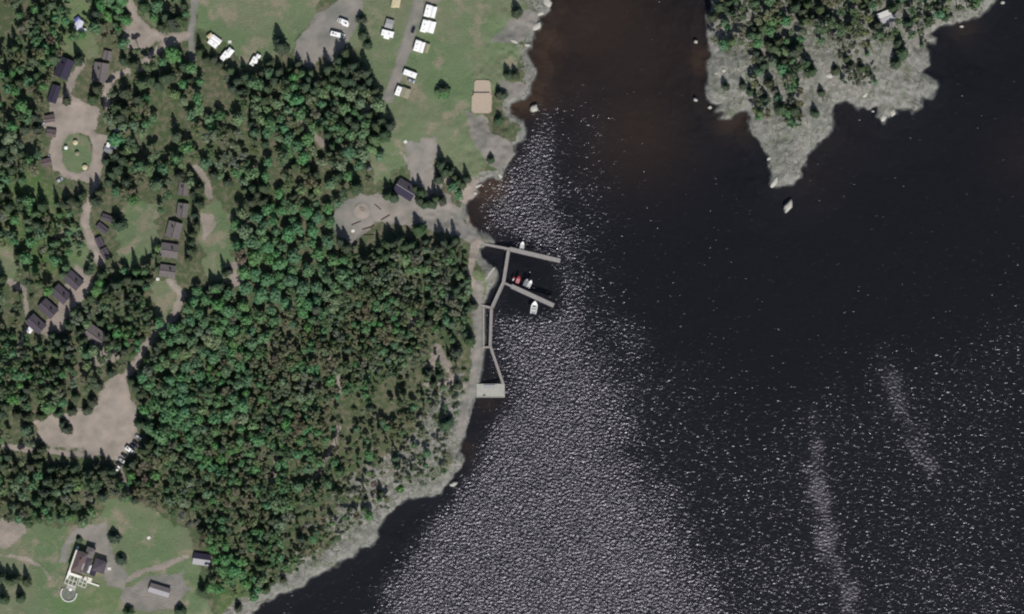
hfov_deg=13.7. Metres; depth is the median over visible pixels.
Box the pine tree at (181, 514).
[176,512,186,520]
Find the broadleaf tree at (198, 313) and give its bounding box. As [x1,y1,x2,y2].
[193,308,203,319]
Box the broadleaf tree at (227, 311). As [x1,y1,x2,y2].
[221,305,234,318]
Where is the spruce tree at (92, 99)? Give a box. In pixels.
[87,95,99,105]
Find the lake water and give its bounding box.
[275,0,1023,613]
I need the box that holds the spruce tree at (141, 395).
[135,389,147,401]
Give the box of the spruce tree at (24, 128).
[19,123,31,134]
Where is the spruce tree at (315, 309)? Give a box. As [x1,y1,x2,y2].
[311,303,324,315]
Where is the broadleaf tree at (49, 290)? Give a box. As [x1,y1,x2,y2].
[42,284,53,295]
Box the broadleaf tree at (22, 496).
[17,491,29,501]
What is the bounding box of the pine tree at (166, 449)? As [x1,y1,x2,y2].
[160,446,169,454]
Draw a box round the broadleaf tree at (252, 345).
[244,338,259,350]
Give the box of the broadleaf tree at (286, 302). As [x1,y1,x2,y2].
[279,296,291,309]
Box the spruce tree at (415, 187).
[412,184,418,193]
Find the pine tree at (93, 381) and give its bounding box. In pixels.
[89,375,98,386]
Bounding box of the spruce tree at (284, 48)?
[273,41,290,56]
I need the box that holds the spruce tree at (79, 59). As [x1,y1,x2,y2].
[74,53,84,66]
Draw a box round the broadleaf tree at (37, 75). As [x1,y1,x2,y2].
[33,71,42,81]
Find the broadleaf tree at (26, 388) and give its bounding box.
[22,384,32,393]
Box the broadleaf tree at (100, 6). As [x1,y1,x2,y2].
[94,0,105,12]
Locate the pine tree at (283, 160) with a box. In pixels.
[276,152,288,165]
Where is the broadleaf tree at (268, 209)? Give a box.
[262,203,275,215]
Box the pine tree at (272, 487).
[268,483,276,492]
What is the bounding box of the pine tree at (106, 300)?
[102,293,110,303]
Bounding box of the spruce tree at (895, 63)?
[890,58,901,70]
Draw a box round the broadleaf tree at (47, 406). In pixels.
[41,399,56,414]
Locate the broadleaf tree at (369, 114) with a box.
[365,110,376,119]
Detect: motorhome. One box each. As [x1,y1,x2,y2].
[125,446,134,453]
[330,31,344,38]
[337,18,348,25]
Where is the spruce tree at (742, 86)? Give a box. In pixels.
[739,81,746,90]
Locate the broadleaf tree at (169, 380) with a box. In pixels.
[163,375,175,386]
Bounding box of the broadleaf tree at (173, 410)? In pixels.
[168,404,177,416]
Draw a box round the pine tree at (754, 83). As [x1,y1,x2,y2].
[751,79,758,88]
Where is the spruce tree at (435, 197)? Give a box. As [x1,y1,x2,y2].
[431,193,439,202]
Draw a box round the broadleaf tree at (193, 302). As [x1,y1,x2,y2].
[187,294,199,309]
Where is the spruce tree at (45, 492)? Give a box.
[38,486,53,497]
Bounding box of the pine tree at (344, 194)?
[339,186,348,199]
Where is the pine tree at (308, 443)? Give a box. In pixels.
[305,437,311,446]
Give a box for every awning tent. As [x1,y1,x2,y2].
[73,19,83,30]
[103,146,112,153]
[210,34,221,44]
[226,47,233,58]
[384,19,393,28]
[400,87,410,98]
[418,41,424,52]
[424,43,429,52]
[426,20,435,33]
[429,6,436,17]
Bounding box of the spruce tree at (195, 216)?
[190,212,200,220]
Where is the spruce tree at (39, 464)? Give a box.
[34,459,45,469]
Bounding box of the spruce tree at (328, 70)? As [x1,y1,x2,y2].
[322,64,335,76]
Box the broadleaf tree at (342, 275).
[334,268,352,283]
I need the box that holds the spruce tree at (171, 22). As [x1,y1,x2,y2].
[166,17,180,32]
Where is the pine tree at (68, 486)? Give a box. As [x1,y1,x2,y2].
[62,483,72,493]
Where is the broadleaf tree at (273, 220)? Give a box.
[268,214,278,226]
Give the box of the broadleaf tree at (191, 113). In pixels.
[184,109,196,121]
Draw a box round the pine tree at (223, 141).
[219,137,226,145]
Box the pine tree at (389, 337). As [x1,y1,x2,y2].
[384,332,393,340]
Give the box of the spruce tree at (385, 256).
[380,250,390,261]
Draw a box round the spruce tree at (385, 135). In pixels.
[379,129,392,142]
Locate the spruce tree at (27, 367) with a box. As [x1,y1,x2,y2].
[22,361,32,371]
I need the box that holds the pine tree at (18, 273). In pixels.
[15,268,23,279]
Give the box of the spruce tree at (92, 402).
[87,395,97,407]
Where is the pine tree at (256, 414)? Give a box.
[250,410,260,418]
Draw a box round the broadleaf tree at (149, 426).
[143,420,159,436]
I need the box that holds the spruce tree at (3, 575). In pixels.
[0,572,8,583]
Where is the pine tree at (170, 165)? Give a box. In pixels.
[166,162,174,171]
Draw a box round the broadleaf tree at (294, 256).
[287,248,301,263]
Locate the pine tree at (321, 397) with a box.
[315,392,323,401]
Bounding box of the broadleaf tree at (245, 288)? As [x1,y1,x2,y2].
[237,282,252,294]
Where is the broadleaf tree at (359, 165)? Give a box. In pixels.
[354,159,365,170]
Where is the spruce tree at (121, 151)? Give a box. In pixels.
[118,145,128,156]
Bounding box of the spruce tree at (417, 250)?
[411,244,422,255]
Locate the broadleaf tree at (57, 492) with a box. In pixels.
[52,488,63,498]
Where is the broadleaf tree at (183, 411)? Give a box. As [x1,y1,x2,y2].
[176,405,190,418]
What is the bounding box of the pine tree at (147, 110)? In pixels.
[142,103,150,115]
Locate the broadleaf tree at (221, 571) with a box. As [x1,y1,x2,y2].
[215,564,226,579]
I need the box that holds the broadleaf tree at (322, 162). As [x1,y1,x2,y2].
[316,157,327,166]
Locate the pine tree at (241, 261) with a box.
[234,249,247,264]
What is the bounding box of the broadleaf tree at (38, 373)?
[34,368,43,379]
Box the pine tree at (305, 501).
[301,495,310,506]
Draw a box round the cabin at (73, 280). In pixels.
[63,270,83,290]
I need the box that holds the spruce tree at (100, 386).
[91,380,104,390]
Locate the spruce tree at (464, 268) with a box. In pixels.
[461,264,468,272]
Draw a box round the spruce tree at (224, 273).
[221,269,228,276]
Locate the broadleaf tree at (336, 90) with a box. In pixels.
[331,84,344,96]
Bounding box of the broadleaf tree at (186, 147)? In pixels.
[178,142,193,153]
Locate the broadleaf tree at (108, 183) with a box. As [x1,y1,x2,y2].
[104,178,115,187]
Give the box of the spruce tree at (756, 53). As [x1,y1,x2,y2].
[751,48,760,57]
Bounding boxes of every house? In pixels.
[54,56,73,79]
[92,62,109,82]
[393,178,417,200]
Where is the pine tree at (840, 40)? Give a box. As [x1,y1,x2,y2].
[836,35,845,45]
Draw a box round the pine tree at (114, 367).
[112,361,120,369]
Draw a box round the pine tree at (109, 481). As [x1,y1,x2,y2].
[105,477,115,489]
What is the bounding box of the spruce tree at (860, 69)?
[856,65,865,73]
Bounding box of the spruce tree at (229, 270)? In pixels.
[226,267,233,274]
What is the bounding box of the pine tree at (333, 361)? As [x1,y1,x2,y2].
[328,356,338,366]
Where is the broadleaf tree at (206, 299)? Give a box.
[200,293,211,305]
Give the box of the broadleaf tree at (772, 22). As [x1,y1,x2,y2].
[763,15,777,26]
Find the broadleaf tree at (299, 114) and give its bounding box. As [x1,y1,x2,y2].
[293,106,307,121]
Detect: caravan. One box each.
[106,142,117,148]
[207,39,217,48]
[219,50,229,60]
[249,56,257,65]
[381,29,394,37]
[394,0,400,7]
[395,85,402,95]
[403,69,417,78]
[413,39,420,51]
[420,18,428,32]
[424,4,430,16]
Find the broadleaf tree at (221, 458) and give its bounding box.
[216,453,227,464]
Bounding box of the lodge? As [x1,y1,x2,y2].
[84,324,104,346]
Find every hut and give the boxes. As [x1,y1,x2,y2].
[41,158,51,166]
[44,114,54,122]
[46,129,56,137]
[94,236,104,247]
[96,222,109,234]
[99,247,110,258]
[101,213,112,222]
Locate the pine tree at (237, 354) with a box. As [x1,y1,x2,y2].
[234,351,242,359]
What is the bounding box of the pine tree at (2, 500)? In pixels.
[0,497,4,506]
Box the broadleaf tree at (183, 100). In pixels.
[179,94,187,106]
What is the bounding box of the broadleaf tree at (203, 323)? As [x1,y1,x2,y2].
[198,316,208,329]
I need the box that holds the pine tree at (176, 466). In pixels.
[171,464,179,470]
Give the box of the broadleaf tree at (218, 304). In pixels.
[210,298,225,312]
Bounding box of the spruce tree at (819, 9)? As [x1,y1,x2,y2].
[814,3,825,14]
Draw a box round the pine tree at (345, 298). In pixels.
[341,294,350,302]
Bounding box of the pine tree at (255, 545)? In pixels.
[251,542,260,548]
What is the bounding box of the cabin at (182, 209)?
[176,203,188,217]
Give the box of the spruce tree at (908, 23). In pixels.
[902,18,914,28]
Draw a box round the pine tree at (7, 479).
[4,475,12,482]
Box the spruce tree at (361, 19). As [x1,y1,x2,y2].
[355,15,367,24]
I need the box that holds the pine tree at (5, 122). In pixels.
[0,117,7,127]
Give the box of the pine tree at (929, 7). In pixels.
[924,2,933,10]
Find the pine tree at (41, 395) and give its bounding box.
[35,389,44,403]
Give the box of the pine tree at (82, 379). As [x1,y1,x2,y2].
[80,375,86,384]
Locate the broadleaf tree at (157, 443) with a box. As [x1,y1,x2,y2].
[154,439,163,448]
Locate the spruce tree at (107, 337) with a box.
[103,332,111,342]
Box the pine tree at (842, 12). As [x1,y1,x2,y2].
[836,7,845,16]
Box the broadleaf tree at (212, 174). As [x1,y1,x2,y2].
[208,170,217,180]
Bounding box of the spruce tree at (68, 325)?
[63,318,75,330]
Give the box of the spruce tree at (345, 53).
[339,48,350,60]
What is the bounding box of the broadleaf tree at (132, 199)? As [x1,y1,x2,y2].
[126,194,138,204]
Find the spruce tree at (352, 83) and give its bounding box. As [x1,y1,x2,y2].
[347,76,357,88]
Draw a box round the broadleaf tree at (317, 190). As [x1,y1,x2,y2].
[313,184,322,194]
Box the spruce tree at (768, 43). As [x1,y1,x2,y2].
[763,40,772,49]
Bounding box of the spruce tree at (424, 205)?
[420,199,427,209]
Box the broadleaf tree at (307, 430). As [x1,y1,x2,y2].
[301,424,312,435]
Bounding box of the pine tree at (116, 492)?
[109,489,121,495]
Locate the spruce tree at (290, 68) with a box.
[287,64,295,73]
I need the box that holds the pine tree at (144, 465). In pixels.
[138,461,151,470]
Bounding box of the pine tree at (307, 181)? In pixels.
[303,177,317,188]
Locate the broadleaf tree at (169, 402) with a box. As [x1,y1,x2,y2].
[163,397,174,407]
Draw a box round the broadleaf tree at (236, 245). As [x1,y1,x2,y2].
[230,239,246,251]
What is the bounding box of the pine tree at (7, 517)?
[3,511,13,522]
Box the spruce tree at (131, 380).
[126,376,137,386]
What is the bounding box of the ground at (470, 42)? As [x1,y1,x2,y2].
[0,0,1010,613]
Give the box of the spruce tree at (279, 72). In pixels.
[274,67,284,77]
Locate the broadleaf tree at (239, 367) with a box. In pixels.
[234,359,245,374]
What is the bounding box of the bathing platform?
[477,384,504,396]
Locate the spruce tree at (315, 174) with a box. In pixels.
[310,170,319,180]
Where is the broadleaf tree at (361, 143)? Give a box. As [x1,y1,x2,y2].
[355,138,366,147]
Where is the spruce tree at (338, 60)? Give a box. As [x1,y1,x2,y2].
[332,54,345,66]
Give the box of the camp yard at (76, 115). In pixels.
[44,94,106,182]
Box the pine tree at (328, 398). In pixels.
[323,394,331,402]
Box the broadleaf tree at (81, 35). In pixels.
[78,30,85,38]
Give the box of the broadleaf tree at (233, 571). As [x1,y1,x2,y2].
[226,564,240,579]
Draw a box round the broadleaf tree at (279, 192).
[273,186,285,199]
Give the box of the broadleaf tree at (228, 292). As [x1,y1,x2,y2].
[222,288,234,300]
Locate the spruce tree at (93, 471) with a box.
[89,466,95,476]
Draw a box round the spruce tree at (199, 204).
[193,200,205,209]
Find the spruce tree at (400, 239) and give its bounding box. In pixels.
[394,233,405,248]
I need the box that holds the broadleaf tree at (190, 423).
[185,418,194,429]
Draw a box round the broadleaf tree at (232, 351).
[227,348,236,357]
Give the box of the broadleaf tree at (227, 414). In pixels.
[220,407,235,422]
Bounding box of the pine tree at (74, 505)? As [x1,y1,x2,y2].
[70,501,81,509]
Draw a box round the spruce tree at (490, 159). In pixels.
[487,156,494,164]
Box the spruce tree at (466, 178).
[462,174,471,182]
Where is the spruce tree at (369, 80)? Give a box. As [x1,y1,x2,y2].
[364,75,375,85]
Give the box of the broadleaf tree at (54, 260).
[48,255,60,266]
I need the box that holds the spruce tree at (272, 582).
[269,579,275,585]
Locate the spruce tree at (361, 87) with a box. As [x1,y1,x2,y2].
[355,83,367,92]
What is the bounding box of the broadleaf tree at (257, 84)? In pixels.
[246,76,264,90]
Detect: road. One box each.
[127,0,190,69]
[189,0,422,99]
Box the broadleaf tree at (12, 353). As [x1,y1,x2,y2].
[7,348,17,358]
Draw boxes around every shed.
[47,84,60,103]
[102,50,111,60]
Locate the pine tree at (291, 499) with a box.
[288,496,296,506]
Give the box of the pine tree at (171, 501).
[165,497,174,506]
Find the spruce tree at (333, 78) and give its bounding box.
[328,72,338,83]
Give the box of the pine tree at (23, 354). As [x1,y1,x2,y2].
[19,350,27,357]
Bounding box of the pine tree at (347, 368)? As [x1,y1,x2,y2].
[344,365,351,373]
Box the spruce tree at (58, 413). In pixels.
[53,408,63,417]
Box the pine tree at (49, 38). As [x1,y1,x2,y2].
[46,34,55,43]
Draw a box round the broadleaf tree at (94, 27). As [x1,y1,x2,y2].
[88,21,101,34]
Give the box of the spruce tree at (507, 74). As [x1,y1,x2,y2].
[502,70,511,79]
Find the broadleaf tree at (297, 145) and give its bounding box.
[290,139,305,153]
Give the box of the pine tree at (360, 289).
[356,285,364,294]
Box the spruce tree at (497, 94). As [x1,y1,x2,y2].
[494,89,502,99]
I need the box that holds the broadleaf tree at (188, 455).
[183,448,195,461]
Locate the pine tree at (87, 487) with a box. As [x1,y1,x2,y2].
[85,482,92,492]
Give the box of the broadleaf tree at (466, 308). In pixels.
[461,303,471,312]
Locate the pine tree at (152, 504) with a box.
[148,501,157,508]
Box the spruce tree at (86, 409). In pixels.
[81,404,93,415]
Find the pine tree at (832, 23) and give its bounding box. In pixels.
[825,18,839,28]
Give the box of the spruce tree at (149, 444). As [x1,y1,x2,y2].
[141,436,155,450]
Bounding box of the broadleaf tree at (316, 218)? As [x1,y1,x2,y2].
[311,210,323,224]
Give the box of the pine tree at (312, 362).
[308,358,316,365]
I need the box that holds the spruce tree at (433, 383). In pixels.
[429,378,437,389]
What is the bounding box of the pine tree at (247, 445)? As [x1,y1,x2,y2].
[243,442,253,449]
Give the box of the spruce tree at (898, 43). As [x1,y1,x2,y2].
[893,37,903,49]
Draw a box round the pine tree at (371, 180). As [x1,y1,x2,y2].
[365,174,373,183]
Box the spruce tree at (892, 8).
[886,3,897,14]
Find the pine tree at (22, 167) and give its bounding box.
[18,161,26,172]
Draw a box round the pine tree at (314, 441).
[310,439,316,446]
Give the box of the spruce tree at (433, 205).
[427,199,437,209]
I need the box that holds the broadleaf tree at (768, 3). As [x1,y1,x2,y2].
[764,0,775,7]
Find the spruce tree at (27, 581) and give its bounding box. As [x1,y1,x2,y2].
[21,576,31,587]
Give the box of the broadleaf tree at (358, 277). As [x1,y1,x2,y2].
[353,272,363,282]
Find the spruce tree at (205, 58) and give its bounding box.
[201,54,210,63]
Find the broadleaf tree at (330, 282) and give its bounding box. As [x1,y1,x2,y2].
[323,275,336,288]
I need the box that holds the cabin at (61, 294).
[53,283,71,304]
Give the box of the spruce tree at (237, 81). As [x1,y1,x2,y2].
[229,75,244,87]
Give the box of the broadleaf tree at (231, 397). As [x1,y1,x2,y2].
[224,391,238,404]
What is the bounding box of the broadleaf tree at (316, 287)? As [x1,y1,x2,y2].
[310,280,321,296]
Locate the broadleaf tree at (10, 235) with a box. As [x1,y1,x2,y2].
[5,229,15,240]
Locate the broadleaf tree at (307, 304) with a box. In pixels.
[302,297,312,311]
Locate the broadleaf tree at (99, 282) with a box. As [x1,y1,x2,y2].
[94,278,105,288]
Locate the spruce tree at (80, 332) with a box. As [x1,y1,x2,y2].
[74,326,84,337]
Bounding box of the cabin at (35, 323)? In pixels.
[25,313,46,334]
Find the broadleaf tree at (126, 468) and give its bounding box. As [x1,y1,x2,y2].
[122,463,132,472]
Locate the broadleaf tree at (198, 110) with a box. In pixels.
[193,103,203,115]
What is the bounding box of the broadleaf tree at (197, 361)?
[191,356,202,368]
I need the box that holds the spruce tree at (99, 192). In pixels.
[93,187,105,196]
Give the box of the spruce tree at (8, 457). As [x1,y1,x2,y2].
[3,453,14,461]
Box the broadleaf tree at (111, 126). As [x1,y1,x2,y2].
[107,120,116,129]
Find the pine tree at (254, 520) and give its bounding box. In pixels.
[250,517,257,527]
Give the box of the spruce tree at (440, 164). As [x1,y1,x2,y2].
[436,158,445,171]
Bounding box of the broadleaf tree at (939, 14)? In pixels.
[931,9,946,19]
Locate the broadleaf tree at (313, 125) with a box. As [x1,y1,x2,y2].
[308,119,319,133]
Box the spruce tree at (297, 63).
[293,60,302,67]
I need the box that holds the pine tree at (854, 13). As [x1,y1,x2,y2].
[849,8,858,18]
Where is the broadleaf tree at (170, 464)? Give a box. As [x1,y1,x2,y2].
[163,458,178,467]
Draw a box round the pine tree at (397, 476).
[393,471,403,481]
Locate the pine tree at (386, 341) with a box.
[382,336,390,345]
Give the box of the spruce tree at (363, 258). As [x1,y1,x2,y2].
[357,253,370,264]
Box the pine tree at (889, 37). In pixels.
[883,32,894,41]
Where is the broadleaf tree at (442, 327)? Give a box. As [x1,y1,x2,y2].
[439,323,445,331]
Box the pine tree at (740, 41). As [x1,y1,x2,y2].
[736,38,744,45]
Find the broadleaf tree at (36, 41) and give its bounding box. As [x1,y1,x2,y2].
[30,33,43,48]
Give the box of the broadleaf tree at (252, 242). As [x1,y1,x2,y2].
[244,234,261,249]
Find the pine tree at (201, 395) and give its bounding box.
[193,392,204,402]
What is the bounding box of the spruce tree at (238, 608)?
[234,602,242,612]
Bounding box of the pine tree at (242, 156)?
[236,153,246,159]
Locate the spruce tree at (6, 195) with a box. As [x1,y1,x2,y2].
[0,190,13,200]
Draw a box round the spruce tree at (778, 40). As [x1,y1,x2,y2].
[772,36,784,46]
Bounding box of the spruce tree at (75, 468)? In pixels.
[70,463,80,474]
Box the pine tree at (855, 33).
[851,29,860,40]
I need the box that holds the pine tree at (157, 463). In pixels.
[152,457,163,468]
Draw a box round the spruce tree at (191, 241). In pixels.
[188,237,195,246]
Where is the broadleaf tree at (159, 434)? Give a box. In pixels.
[151,425,168,446]
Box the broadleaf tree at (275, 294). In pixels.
[269,285,281,303]
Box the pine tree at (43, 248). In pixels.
[37,244,47,253]
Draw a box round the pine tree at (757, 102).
[754,97,760,106]
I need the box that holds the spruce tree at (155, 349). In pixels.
[151,344,162,356]
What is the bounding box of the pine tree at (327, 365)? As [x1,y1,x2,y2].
[322,363,331,372]
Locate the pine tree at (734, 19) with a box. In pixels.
[731,15,738,23]
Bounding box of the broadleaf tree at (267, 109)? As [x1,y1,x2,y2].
[262,105,272,114]
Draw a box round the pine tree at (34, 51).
[30,48,38,54]
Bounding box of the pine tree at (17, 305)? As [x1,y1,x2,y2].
[13,301,22,311]
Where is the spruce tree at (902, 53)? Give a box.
[894,47,908,60]
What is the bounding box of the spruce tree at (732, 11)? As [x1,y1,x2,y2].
[728,6,737,15]
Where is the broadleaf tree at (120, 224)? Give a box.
[111,218,127,231]
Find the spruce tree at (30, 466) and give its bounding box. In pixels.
[25,460,36,471]
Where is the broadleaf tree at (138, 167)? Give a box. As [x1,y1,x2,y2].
[132,160,148,174]
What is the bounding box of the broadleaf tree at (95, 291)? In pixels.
[90,285,101,297]
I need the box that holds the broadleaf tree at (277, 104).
[270,98,283,109]
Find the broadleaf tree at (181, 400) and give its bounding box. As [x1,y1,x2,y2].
[173,393,189,407]
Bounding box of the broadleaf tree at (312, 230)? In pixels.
[307,222,319,239]
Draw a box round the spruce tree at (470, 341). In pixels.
[462,336,476,347]
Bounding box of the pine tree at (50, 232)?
[47,228,56,235]
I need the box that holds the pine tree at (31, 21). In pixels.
[26,18,35,27]
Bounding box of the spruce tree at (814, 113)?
[810,109,819,118]
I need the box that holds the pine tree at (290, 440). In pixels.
[287,436,293,446]
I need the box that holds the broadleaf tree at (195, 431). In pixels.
[190,425,199,435]
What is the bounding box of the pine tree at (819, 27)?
[812,21,823,33]
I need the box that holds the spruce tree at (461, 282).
[457,279,464,287]
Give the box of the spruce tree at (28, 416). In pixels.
[20,410,33,422]
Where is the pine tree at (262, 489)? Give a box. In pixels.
[257,485,266,493]
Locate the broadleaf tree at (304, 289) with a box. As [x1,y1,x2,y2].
[295,281,310,296]
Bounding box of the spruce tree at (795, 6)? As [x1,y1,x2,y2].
[788,0,800,14]
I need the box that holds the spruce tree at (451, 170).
[448,166,454,175]
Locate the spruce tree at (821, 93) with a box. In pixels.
[817,89,825,97]
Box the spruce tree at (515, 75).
[511,70,519,80]
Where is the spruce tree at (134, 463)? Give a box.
[128,456,140,471]
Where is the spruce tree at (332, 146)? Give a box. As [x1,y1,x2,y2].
[327,141,336,151]
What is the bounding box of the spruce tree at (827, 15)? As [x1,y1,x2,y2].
[821,10,832,21]
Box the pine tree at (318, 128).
[315,124,322,133]
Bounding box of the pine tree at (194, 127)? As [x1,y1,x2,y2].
[190,123,202,135]
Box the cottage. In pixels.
[876,10,896,27]
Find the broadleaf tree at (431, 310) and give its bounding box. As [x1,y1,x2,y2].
[426,305,438,316]
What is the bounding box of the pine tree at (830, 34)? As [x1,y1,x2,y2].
[827,31,837,42]
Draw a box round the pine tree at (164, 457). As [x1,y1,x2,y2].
[160,453,168,463]
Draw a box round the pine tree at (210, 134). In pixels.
[201,130,220,143]
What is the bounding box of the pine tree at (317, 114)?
[310,108,320,118]
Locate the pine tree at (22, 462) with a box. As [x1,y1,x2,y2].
[18,456,26,466]
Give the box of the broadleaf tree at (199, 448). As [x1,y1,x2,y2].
[191,440,206,454]
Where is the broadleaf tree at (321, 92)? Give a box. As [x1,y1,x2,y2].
[316,87,328,98]
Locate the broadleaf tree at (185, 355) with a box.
[178,346,192,360]
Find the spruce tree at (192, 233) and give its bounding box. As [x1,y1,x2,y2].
[188,229,196,237]
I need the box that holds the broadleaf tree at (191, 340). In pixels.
[187,334,197,347]
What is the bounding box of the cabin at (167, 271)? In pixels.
[159,264,176,277]
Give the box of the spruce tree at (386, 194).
[382,188,393,200]
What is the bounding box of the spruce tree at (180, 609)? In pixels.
[174,604,186,613]
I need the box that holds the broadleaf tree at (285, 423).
[281,416,291,429]
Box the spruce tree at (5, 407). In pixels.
[0,399,11,412]
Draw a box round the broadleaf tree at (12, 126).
[4,121,18,131]
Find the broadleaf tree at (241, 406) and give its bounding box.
[235,397,248,412]
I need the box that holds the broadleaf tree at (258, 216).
[249,210,263,223]
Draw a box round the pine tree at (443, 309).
[440,305,447,313]
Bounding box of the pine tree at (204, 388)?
[201,385,208,391]
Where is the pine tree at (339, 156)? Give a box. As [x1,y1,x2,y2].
[335,151,343,160]
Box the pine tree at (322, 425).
[319,421,326,430]
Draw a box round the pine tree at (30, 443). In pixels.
[24,439,35,447]
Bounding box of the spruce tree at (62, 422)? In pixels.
[59,418,67,427]
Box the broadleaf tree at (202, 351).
[197,346,210,357]
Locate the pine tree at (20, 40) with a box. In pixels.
[15,36,23,43]
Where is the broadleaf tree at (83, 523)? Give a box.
[78,516,88,528]
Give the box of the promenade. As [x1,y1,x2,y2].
[462,282,480,428]
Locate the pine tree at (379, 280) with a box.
[374,276,383,285]
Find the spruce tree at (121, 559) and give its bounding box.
[114,553,127,564]
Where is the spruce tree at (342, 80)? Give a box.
[337,73,349,88]
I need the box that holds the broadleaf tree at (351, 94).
[344,88,357,101]
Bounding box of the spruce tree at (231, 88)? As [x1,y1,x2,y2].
[227,83,237,93]
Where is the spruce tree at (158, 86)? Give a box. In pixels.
[153,79,164,92]
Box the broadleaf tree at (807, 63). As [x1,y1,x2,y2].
[802,59,812,69]
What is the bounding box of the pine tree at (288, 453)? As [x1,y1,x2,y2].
[283,449,294,460]
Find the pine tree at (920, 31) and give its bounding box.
[917,28,923,35]
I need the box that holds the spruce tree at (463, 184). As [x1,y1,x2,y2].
[457,181,466,190]
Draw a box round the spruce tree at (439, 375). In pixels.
[434,370,444,381]
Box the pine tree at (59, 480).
[52,477,63,486]
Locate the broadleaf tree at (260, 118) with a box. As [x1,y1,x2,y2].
[256,113,265,125]
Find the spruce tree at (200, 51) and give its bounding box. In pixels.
[195,47,204,56]
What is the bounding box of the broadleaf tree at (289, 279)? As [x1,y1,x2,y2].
[284,272,297,287]
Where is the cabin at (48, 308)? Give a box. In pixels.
[37,298,58,318]
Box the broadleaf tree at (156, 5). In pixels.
[151,0,163,12]
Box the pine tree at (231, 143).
[226,138,240,149]
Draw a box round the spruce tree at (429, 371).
[424,367,434,376]
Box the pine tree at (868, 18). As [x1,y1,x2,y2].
[864,14,873,22]
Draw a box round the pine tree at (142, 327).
[139,324,147,331]
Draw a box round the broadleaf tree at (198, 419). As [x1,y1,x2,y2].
[193,413,205,426]
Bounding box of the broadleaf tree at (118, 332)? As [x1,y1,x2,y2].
[112,327,123,338]
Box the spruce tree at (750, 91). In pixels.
[746,87,754,96]
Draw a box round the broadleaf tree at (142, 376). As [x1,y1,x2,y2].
[136,369,149,383]
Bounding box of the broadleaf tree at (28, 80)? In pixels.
[23,75,35,86]
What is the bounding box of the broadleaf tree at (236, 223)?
[230,217,242,232]
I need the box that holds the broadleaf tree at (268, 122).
[264,115,274,130]
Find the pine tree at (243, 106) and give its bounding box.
[238,99,248,110]
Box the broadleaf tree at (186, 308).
[181,303,193,313]
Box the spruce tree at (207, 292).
[204,287,213,296]
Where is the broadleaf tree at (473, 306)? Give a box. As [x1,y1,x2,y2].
[469,300,478,310]
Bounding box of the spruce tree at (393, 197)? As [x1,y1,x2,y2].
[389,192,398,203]
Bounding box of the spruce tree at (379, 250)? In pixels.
[375,246,383,255]
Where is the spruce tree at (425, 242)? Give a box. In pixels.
[420,238,430,246]
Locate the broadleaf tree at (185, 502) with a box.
[177,496,190,508]
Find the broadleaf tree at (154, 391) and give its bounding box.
[149,387,160,397]
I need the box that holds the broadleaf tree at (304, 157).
[296,150,311,164]
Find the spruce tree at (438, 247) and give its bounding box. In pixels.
[434,241,446,252]
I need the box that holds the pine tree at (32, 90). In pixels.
[27,86,36,93]
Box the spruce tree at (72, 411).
[67,406,77,416]
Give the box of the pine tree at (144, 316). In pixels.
[139,312,147,321]
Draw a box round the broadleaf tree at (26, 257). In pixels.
[18,252,32,264]
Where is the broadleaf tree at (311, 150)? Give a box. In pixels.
[306,143,316,156]
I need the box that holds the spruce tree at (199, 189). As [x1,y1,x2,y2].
[194,182,204,196]
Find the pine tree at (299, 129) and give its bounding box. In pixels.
[294,124,303,134]
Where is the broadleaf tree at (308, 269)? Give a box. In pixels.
[302,262,314,277]
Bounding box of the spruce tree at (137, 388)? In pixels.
[131,381,144,393]
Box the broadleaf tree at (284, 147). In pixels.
[280,143,292,157]
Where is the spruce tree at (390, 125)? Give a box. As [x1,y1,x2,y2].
[385,119,396,130]
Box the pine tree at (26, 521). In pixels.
[21,517,33,526]
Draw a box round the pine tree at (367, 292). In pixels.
[364,286,370,296]
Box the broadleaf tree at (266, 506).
[261,500,271,511]
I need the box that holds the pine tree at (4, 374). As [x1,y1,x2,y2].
[1,372,11,380]
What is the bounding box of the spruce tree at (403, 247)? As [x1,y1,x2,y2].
[399,240,408,253]
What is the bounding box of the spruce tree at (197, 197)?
[192,193,201,200]
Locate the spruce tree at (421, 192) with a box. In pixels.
[416,188,426,199]
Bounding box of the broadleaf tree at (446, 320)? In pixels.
[442,314,450,326]
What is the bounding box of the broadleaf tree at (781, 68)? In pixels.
[776,63,788,76]
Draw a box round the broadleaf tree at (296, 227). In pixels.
[291,221,304,235]
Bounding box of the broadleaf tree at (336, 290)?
[329,281,342,295]
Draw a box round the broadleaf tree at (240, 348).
[237,345,244,357]
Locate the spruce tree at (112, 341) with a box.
[108,337,117,345]
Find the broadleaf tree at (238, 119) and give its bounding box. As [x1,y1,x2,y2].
[231,112,247,125]
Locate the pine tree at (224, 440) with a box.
[221,435,226,444]
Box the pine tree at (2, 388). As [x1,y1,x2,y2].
[0,384,5,394]
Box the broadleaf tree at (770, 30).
[764,26,775,37]
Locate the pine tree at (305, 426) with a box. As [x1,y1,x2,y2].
[299,420,307,428]
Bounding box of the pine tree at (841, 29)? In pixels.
[837,23,844,35]
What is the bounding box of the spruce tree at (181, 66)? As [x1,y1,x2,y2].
[178,61,186,72]
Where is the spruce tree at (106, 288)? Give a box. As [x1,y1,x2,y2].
[101,283,113,294]
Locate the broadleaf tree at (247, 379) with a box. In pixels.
[243,373,253,384]
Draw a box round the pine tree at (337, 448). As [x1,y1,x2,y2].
[331,445,340,455]
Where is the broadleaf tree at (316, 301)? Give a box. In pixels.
[312,295,322,305]
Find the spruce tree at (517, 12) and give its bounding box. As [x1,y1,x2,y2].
[511,7,522,19]
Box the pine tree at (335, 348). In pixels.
[331,344,339,353]
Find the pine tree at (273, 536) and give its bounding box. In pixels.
[268,532,278,541]
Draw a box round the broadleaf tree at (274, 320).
[267,315,280,327]

